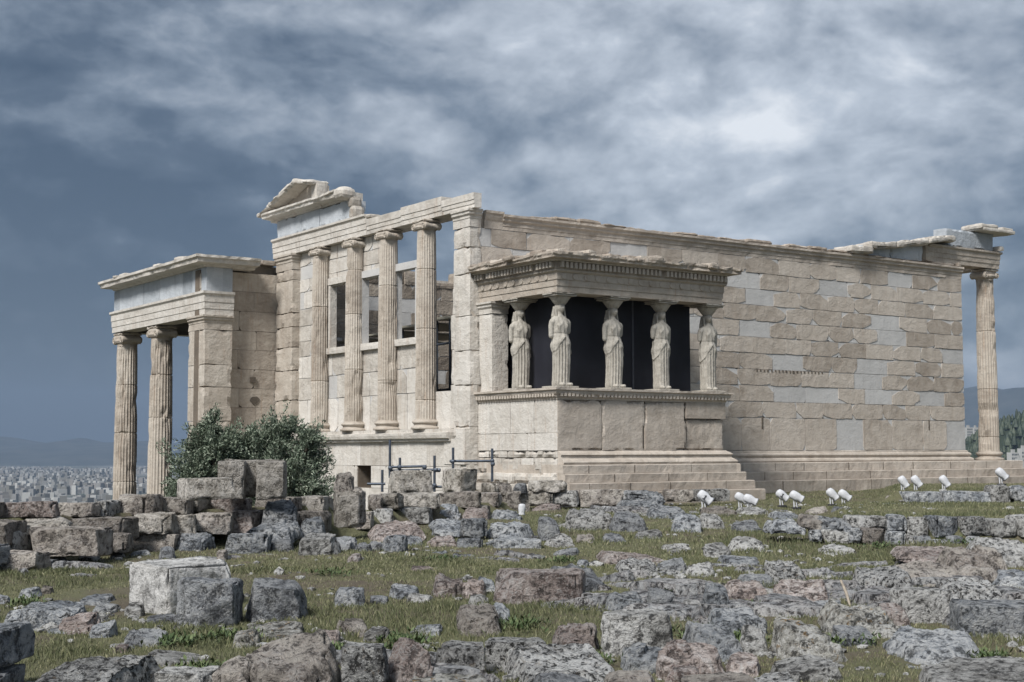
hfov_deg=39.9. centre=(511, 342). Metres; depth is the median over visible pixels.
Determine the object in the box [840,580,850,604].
dry stick
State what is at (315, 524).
boulder
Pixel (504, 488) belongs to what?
boulder
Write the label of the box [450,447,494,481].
scaffold
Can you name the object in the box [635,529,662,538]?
stone slab
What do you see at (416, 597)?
boulder
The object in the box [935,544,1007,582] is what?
rock outcrop
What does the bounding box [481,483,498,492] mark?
cut stone
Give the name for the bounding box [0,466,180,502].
city
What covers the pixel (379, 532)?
stone slab
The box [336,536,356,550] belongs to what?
rock outcrop
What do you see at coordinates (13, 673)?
stone block
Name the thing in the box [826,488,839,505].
floodlight
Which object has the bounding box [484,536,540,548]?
stone block
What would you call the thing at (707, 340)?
caryatid statue
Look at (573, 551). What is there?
boulder
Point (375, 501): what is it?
cut stone
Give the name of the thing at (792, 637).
rock outcrop
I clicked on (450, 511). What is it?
rock outcrop
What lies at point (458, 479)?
stone block
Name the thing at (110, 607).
stone slab
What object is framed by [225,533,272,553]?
stone block
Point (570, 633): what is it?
rock outcrop
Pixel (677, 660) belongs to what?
rock outcrop
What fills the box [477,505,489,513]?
cut stone
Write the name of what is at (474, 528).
stone block
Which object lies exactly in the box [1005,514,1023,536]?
stone block
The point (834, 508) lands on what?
boulder
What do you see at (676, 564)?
rock outcrop
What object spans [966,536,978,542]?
boulder
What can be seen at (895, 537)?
stone block
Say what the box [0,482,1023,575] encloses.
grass
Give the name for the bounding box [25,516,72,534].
stone slab
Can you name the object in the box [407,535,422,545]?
rock outcrop
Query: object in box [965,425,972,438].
apartment block
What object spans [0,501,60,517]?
stone block
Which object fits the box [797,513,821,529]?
stone slab
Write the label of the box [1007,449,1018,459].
apartment block
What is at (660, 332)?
caryatid statue
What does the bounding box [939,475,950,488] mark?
floodlight
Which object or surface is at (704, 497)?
floodlight
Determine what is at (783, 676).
stone slab
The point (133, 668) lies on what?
rock outcrop
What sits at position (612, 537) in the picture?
stone slab
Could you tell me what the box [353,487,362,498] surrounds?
boulder
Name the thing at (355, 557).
boulder
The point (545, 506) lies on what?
rock outcrop
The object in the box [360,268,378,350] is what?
window frame
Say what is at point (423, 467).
scaffold
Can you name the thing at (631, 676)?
rock outcrop
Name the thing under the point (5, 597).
stone slab
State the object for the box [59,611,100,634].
rock outcrop
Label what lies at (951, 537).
boulder
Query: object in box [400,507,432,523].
stone block
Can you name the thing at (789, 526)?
stone slab
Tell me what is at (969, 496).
stone block
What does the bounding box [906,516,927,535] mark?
stone block
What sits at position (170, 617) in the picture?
stone slab
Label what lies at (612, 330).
caryatid statue
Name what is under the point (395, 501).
stone block
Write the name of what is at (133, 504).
stone block
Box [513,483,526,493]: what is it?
boulder
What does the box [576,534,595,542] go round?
stone slab
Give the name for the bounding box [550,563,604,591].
rock outcrop
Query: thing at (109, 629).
stone slab
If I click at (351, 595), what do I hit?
boulder
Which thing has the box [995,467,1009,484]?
floodlight
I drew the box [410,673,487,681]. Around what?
stone slab
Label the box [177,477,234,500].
cut stone
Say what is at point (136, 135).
sky
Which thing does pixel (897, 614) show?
boulder
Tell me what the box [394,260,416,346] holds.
window frame
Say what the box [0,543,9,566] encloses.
stone block
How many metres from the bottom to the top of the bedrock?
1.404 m
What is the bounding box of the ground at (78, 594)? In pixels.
[0,466,1023,681]
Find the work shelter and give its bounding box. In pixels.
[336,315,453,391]
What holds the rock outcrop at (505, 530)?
on the ground at (78, 594)
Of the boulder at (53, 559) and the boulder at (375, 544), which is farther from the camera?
the boulder at (375, 544)
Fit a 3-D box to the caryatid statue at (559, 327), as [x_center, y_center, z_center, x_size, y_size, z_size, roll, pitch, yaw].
[1.153,-0.039,33.739,0.664,2.288,0.641,3,-5,-35]
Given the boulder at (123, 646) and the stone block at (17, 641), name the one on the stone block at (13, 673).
the stone block at (17, 641)
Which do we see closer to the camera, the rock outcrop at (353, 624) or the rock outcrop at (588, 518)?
the rock outcrop at (353, 624)
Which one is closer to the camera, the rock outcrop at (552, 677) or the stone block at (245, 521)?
the rock outcrop at (552, 677)
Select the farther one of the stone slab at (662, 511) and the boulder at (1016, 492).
the boulder at (1016, 492)
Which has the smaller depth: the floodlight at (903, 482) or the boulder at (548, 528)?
the boulder at (548, 528)
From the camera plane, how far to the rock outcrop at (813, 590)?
15.12 m
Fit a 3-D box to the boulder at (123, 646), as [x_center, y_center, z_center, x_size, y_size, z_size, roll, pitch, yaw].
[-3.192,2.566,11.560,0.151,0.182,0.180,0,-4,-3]
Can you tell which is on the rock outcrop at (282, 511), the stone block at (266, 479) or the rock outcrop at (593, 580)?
the stone block at (266, 479)
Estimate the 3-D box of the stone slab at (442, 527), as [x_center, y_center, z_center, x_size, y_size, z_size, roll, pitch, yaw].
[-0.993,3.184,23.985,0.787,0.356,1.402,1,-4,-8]
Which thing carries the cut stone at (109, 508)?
on the ground at (78, 594)
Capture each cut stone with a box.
[0,502,4,516]
[96,500,121,516]
[129,557,230,613]
[163,497,193,514]
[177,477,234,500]
[193,500,210,511]
[254,496,301,510]
[298,510,331,532]
[301,495,332,510]
[355,511,373,529]
[368,494,382,510]
[438,491,480,507]
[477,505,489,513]
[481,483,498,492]
[481,492,501,507]
[502,491,520,504]
[508,504,529,511]
[577,489,623,507]
[662,489,692,501]
[690,488,729,501]
[808,530,821,541]
[986,518,1016,537]
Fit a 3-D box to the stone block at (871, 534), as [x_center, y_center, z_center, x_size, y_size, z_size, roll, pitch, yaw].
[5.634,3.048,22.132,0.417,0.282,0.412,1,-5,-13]
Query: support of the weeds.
on the ground at (78, 594)
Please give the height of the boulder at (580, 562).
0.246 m
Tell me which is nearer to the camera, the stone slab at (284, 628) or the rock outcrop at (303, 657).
the rock outcrop at (303, 657)
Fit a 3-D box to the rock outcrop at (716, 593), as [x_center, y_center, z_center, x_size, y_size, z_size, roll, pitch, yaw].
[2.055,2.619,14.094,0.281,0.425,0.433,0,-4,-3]
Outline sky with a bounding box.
[0,0,1023,443]
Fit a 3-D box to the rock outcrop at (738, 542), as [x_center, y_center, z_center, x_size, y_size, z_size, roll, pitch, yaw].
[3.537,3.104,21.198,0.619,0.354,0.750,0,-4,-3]
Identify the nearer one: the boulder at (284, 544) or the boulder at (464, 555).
the boulder at (464, 555)
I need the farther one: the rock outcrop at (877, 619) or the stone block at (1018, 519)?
the stone block at (1018, 519)
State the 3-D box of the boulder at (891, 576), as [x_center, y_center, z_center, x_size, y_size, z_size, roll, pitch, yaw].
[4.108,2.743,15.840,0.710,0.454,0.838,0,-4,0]
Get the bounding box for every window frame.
[326,275,346,354]
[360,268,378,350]
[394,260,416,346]
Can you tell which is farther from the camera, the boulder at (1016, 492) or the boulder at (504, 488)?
the boulder at (1016, 492)
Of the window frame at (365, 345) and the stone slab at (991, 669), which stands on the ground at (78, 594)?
the stone slab at (991, 669)
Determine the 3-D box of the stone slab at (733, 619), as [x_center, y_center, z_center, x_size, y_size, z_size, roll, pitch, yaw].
[2.067,2.604,12.833,0.519,0.346,0.682,0,-4,1]
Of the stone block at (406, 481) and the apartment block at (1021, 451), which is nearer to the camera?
the stone block at (406, 481)
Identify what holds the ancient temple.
on the ground at (78, 594)
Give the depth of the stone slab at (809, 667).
10.23 m
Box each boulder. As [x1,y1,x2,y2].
[18,587,41,597]
[41,585,53,593]
[50,557,66,567]
[79,556,100,561]
[109,552,125,559]
[113,643,131,652]
[130,550,150,555]
[159,546,175,558]
[175,532,215,550]
[216,549,227,559]
[232,628,259,647]
[245,577,307,622]
[271,539,293,551]
[298,532,340,555]
[299,516,325,539]
[325,629,340,642]
[333,472,353,492]
[334,587,364,606]
[346,553,361,562]
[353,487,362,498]
[363,626,389,642]
[369,541,382,550]
[406,593,432,602]
[427,535,456,546]
[430,572,462,596]
[453,553,471,557]
[468,594,488,604]
[478,576,494,590]
[494,602,509,621]
[497,483,511,494]
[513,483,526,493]
[537,516,560,540]
[553,547,579,555]
[577,559,588,566]
[646,587,674,602]
[671,513,702,532]
[699,513,725,529]
[830,506,842,512]
[852,565,912,587]
[879,602,910,625]
[906,534,914,543]
[913,535,931,543]
[943,535,964,543]
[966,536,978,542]
[1009,485,1023,500]
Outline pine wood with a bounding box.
[965,409,1023,459]
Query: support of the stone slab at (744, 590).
on the ground at (78, 594)
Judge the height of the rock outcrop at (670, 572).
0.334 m
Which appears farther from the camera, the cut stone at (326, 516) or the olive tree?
the olive tree
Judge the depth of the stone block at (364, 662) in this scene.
9.59 m
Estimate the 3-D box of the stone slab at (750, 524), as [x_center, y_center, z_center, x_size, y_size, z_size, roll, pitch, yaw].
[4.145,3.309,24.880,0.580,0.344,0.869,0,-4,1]
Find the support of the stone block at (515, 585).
on the ground at (78, 594)
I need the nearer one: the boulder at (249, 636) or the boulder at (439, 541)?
the boulder at (249, 636)
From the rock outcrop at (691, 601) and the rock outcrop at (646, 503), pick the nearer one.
the rock outcrop at (691, 601)
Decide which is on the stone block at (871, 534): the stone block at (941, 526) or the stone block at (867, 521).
the stone block at (867, 521)
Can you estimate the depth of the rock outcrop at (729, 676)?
9.60 m
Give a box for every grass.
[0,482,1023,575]
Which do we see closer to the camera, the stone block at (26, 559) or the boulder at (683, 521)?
the stone block at (26, 559)
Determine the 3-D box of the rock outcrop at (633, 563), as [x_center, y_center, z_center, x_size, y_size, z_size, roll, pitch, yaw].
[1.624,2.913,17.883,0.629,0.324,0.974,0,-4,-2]
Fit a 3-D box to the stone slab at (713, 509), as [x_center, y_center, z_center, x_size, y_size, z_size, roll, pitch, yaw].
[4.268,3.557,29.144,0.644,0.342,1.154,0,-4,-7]
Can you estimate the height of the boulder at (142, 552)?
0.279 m
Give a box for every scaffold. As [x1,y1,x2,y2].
[367,440,441,491]
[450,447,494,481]
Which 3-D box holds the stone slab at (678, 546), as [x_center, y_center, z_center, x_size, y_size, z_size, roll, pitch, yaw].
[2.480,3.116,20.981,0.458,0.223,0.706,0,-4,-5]
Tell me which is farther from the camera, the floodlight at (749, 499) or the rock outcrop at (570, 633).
the floodlight at (749, 499)
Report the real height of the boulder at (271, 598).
0.544 m
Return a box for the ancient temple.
[98,178,1023,509]
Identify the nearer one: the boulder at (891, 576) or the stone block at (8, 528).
the boulder at (891, 576)
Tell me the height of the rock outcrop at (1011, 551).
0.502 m
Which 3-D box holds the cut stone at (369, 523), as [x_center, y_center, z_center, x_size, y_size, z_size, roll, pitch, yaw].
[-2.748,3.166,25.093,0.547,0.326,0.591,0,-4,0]
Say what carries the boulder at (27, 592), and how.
on the ground at (78, 594)
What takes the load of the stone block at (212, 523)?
on the ground at (78, 594)
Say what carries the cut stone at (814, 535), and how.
on the ground at (78, 594)
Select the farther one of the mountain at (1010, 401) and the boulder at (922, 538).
the mountain at (1010, 401)
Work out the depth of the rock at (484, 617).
12.73 m
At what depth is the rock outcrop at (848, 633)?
12.11 m
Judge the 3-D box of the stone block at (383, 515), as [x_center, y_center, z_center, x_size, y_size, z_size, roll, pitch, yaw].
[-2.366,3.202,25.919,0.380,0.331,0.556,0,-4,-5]
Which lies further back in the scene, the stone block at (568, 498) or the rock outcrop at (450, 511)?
the stone block at (568, 498)
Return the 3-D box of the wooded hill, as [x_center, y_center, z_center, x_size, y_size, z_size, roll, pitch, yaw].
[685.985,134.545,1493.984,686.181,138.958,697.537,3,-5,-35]
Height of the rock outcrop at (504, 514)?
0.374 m
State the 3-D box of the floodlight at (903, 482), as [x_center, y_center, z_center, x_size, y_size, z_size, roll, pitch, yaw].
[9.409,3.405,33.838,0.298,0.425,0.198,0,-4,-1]
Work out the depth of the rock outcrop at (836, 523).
22.25 m
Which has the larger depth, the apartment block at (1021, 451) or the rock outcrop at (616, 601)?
the apartment block at (1021, 451)
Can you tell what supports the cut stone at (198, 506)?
on the ground at (78, 594)
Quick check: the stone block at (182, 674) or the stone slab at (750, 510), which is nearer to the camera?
the stone block at (182, 674)
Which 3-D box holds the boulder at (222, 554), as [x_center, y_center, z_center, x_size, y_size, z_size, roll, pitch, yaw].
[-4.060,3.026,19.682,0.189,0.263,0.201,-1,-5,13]
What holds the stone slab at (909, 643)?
on the ground at (78, 594)
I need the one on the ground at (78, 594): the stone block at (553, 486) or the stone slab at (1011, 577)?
the stone slab at (1011, 577)
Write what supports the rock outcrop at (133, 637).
on the ground at (78, 594)
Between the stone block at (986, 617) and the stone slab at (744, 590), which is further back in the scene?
the stone slab at (744, 590)
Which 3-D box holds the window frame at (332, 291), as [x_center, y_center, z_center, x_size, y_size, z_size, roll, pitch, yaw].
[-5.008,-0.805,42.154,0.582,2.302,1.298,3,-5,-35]
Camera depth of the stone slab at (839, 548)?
20.45 m
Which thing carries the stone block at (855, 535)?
on the ground at (78, 594)
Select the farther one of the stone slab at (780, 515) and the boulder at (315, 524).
the stone slab at (780, 515)
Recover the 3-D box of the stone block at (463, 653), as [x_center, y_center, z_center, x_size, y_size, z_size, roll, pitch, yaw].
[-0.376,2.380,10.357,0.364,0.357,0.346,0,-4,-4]
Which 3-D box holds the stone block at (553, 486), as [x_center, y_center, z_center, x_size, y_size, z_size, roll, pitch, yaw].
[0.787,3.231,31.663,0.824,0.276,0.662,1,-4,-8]
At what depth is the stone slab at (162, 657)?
11.13 m
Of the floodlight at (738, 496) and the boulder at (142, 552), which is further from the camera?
the floodlight at (738, 496)
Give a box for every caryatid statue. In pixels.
[502,298,537,390]
[542,292,578,387]
[594,296,631,388]
[644,300,678,390]
[690,303,725,391]
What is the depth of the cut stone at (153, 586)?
14.45 m
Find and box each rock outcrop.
[19,600,86,633]
[36,655,160,681]
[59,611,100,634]
[124,628,167,648]
[209,655,250,681]
[245,629,340,681]
[246,521,302,547]
[260,499,296,523]
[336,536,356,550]
[336,618,367,636]
[370,595,387,603]
[388,637,433,681]
[389,583,418,599]
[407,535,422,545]
[440,503,461,519]
[462,578,486,598]
[486,521,533,538]
[491,509,522,519]
[531,503,560,510]
[533,672,589,681]
[544,533,574,547]
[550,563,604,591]
[552,622,598,651]
[564,507,611,530]
[603,670,654,681]
[606,591,643,610]
[609,510,647,531]
[614,557,657,572]
[616,499,663,506]
[654,569,683,577]
[656,639,724,681]
[657,557,686,573]
[678,671,755,681]
[683,599,700,605]
[685,561,717,576]
[702,582,728,604]
[727,536,763,551]
[740,624,767,654]
[764,560,805,583]
[768,615,847,662]
[773,579,828,601]
[817,599,900,638]
[818,516,851,530]
[831,625,875,646]
[934,576,1003,599]
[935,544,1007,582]
[966,537,1023,567]
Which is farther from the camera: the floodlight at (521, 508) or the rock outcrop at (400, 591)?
the floodlight at (521, 508)
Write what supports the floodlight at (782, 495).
on the ground at (78, 594)
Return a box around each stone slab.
[0,594,10,603]
[4,609,20,622]
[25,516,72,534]
[79,593,115,605]
[88,620,117,637]
[92,603,120,612]
[124,602,145,616]
[146,613,175,623]
[148,649,201,666]
[248,620,303,640]
[355,542,371,551]
[367,520,425,541]
[410,566,437,570]
[410,624,442,635]
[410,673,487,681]
[428,518,460,536]
[462,507,490,519]
[503,643,614,681]
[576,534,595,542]
[596,550,663,565]
[602,532,625,541]
[620,642,660,673]
[623,490,665,503]
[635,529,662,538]
[646,505,685,519]
[661,543,689,552]
[682,621,742,661]
[700,505,737,515]
[703,542,730,557]
[707,606,767,635]
[717,555,759,565]
[724,579,766,599]
[725,651,760,676]
[731,519,762,532]
[736,507,767,514]
[737,573,775,586]
[754,671,796,681]
[763,519,805,534]
[768,511,797,518]
[770,654,842,681]
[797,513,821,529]
[805,506,827,513]
[814,600,840,605]
[818,543,855,554]
[882,625,980,668]
[890,546,950,562]
[895,561,957,586]
[918,656,1023,681]
[991,569,1023,587]
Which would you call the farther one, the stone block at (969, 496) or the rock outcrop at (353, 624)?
the stone block at (969, 496)
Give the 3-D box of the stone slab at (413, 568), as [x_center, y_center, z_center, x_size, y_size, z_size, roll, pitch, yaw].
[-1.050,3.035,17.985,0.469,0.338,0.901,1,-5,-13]
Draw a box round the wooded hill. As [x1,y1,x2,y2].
[965,427,1021,458]
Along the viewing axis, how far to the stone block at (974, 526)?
22.27 m
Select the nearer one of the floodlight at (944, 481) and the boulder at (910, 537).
the boulder at (910, 537)
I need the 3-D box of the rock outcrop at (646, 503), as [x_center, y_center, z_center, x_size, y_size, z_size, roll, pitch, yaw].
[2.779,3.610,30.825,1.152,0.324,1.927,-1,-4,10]
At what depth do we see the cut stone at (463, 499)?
28.58 m
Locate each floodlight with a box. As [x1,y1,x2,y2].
[518,504,525,514]
[697,490,713,511]
[734,492,745,509]
[743,494,758,506]
[775,489,789,507]
[789,490,804,509]
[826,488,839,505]
[838,489,851,503]
[898,476,909,490]
[910,475,922,490]
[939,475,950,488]
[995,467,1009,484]
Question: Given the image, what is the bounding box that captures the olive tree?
[156,400,338,505]
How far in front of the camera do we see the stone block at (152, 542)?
21.08 m
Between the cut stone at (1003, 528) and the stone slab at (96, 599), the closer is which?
the stone slab at (96, 599)
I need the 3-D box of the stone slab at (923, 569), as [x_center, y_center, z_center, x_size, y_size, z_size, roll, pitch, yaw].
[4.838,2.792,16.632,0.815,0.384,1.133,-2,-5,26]
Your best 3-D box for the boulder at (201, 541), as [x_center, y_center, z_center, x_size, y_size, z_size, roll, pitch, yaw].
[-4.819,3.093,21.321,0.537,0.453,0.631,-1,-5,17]
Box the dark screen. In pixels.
[506,296,690,390]
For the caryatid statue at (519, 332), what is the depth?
34.93 m
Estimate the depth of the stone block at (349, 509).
23.08 m
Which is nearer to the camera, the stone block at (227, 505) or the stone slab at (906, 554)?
the stone slab at (906, 554)
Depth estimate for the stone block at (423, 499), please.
27.20 m
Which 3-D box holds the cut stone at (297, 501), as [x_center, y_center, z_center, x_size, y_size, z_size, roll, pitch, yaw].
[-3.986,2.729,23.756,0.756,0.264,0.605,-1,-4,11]
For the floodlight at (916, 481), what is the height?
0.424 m
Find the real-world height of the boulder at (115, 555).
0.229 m
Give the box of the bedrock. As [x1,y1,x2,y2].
[17,505,1023,681]
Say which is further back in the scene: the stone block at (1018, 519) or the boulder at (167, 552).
the stone block at (1018, 519)
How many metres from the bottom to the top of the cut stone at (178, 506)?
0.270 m
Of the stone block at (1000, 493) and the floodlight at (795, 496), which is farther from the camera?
the stone block at (1000, 493)
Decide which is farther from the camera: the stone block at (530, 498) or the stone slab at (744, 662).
the stone block at (530, 498)
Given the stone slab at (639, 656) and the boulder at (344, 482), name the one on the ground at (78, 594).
the stone slab at (639, 656)
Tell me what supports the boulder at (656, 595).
on the ground at (78, 594)
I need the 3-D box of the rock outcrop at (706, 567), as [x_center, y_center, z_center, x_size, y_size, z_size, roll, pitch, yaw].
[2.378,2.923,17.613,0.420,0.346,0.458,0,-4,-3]
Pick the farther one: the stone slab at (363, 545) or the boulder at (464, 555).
the stone slab at (363, 545)
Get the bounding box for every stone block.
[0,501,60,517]
[0,519,26,544]
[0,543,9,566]
[0,550,50,570]
[0,621,34,667]
[0,663,25,681]
[10,531,32,550]
[30,526,113,556]
[58,502,100,516]
[70,516,138,538]
[113,533,133,552]
[118,494,163,515]
[134,512,174,533]
[134,533,180,551]
[154,666,219,681]
[168,514,196,533]
[176,577,243,627]
[195,512,233,534]
[210,498,252,511]
[218,459,286,499]
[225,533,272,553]
[230,509,264,533]
[333,491,365,527]
[341,642,388,681]
[373,508,392,522]
[381,493,403,509]
[382,535,407,551]
[388,469,432,492]
[400,492,439,509]
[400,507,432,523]
[436,640,485,670]
[441,468,476,491]
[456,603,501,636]
[457,538,482,547]
[460,518,487,538]
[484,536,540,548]
[485,637,545,671]
[493,567,585,604]
[521,491,552,505]
[528,480,566,492]
[552,490,578,506]
[600,608,672,656]
[820,529,848,543]
[842,515,886,528]
[843,527,862,542]
[858,527,884,544]
[884,531,905,544]
[885,514,906,531]
[889,587,950,623]
[899,491,942,503]
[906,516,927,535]
[923,515,957,537]
[941,491,990,502]
[949,599,1023,636]
[953,516,990,535]
[983,484,1009,502]
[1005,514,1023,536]
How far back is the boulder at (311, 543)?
20.25 m
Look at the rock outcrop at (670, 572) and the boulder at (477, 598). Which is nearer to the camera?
the boulder at (477, 598)
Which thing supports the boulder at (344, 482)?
on the stone block at (349, 509)
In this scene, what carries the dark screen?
on the ancient temple
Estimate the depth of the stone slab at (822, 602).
14.46 m
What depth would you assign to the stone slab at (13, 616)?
13.12 m
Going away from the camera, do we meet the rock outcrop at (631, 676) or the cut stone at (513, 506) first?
the rock outcrop at (631, 676)
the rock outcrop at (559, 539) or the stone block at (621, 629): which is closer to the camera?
the stone block at (621, 629)
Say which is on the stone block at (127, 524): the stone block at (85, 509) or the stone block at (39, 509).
the stone block at (85, 509)
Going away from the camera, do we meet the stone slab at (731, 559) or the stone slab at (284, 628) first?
the stone slab at (284, 628)
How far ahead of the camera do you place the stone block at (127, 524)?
20.29 m
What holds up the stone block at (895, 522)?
on the stone block at (895, 537)
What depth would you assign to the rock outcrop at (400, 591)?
15.30 m
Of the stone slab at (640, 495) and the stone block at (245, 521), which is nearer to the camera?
the stone block at (245, 521)
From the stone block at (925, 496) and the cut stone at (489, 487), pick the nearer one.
the cut stone at (489, 487)
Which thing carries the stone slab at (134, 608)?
on the ground at (78, 594)
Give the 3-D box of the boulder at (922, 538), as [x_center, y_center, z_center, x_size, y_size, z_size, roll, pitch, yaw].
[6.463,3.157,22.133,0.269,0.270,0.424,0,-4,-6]
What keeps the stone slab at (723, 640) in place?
on the ground at (78, 594)
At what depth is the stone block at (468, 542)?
21.43 m
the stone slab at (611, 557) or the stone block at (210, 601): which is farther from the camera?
the stone slab at (611, 557)
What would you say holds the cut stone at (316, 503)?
on the ground at (78, 594)
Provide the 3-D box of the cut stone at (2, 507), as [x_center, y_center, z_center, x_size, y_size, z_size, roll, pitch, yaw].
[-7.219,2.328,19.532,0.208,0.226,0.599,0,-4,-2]
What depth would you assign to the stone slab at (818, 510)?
29.24 m
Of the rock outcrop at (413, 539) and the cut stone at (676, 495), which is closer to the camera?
the rock outcrop at (413, 539)
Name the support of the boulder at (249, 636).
on the ground at (78, 594)
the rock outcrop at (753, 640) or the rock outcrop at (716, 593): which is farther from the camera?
the rock outcrop at (716, 593)
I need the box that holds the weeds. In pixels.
[4,531,1014,666]
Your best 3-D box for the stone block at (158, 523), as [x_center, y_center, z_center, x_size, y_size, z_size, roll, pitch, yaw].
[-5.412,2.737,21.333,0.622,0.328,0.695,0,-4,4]
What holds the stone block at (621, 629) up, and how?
on the ground at (78, 594)
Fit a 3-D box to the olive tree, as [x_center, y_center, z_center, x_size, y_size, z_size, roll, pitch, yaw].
[-5.034,2.797,27.498,3.927,3.374,1.969,0,-4,3]
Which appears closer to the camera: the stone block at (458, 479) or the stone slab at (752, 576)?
the stone slab at (752, 576)
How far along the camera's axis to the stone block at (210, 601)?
13.20 m
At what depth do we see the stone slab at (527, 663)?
10.20 m
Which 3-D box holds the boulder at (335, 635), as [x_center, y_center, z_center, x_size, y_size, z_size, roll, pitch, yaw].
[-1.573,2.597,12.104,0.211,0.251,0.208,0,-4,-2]
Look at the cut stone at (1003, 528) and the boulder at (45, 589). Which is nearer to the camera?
the boulder at (45, 589)
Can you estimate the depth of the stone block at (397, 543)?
20.84 m
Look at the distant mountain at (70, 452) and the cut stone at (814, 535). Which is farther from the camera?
the distant mountain at (70, 452)
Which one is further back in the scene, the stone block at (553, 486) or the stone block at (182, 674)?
the stone block at (553, 486)
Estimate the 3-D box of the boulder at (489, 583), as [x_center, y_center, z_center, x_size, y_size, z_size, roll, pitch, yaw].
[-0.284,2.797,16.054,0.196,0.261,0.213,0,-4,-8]
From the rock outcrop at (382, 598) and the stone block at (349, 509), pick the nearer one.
the rock outcrop at (382, 598)
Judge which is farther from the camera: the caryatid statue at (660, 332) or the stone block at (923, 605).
the caryatid statue at (660, 332)
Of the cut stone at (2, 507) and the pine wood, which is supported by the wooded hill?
the pine wood
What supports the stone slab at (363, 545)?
on the ground at (78, 594)
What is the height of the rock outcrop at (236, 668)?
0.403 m
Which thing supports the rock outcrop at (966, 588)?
on the ground at (78, 594)
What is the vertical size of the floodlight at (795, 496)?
0.429 m
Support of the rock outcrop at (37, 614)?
on the ground at (78, 594)
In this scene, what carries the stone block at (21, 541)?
on the ground at (78, 594)
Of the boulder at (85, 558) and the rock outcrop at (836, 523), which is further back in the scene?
the rock outcrop at (836, 523)
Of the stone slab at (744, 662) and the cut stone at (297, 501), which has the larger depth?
the cut stone at (297, 501)
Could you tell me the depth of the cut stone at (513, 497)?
31.05 m
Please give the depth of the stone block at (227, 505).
22.80 m
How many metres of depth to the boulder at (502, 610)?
13.37 m
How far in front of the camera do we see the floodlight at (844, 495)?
32.02 m
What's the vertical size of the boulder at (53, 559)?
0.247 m
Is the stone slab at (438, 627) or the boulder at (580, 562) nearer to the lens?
the stone slab at (438, 627)
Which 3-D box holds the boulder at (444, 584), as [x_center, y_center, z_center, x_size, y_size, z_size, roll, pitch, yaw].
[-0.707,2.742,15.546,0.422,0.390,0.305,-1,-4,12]
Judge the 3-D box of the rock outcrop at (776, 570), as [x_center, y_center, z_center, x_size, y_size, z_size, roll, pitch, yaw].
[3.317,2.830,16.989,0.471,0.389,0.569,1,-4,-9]
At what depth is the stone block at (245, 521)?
22.38 m
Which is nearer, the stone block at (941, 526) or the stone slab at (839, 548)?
the stone slab at (839, 548)
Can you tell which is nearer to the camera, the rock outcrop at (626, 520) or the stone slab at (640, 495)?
the rock outcrop at (626, 520)
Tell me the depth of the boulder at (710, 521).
24.99 m
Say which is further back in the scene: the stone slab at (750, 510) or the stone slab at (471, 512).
the stone slab at (750, 510)
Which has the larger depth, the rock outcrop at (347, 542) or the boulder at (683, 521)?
the boulder at (683, 521)
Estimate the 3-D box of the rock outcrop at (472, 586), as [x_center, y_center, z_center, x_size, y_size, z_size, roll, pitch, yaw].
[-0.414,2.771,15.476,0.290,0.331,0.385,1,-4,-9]
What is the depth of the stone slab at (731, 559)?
19.16 m
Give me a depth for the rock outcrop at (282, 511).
22.35 m
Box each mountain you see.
[0,436,184,465]
[963,386,1023,426]
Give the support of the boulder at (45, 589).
on the ground at (78, 594)
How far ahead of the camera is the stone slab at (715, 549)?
20.23 m
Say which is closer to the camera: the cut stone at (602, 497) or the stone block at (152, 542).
the stone block at (152, 542)
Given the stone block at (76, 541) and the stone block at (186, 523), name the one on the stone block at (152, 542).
the stone block at (186, 523)
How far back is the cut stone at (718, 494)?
33.08 m
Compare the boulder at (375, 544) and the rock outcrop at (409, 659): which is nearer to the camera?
the rock outcrop at (409, 659)
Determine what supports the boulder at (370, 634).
on the ground at (78, 594)
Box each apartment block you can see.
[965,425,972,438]
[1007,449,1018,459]
[1017,445,1023,467]
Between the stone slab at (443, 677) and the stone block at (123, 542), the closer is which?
the stone slab at (443, 677)
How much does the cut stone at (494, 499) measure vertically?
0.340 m
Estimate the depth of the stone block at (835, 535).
21.98 m
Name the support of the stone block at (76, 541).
on the ground at (78, 594)
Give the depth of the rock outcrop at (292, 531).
21.68 m

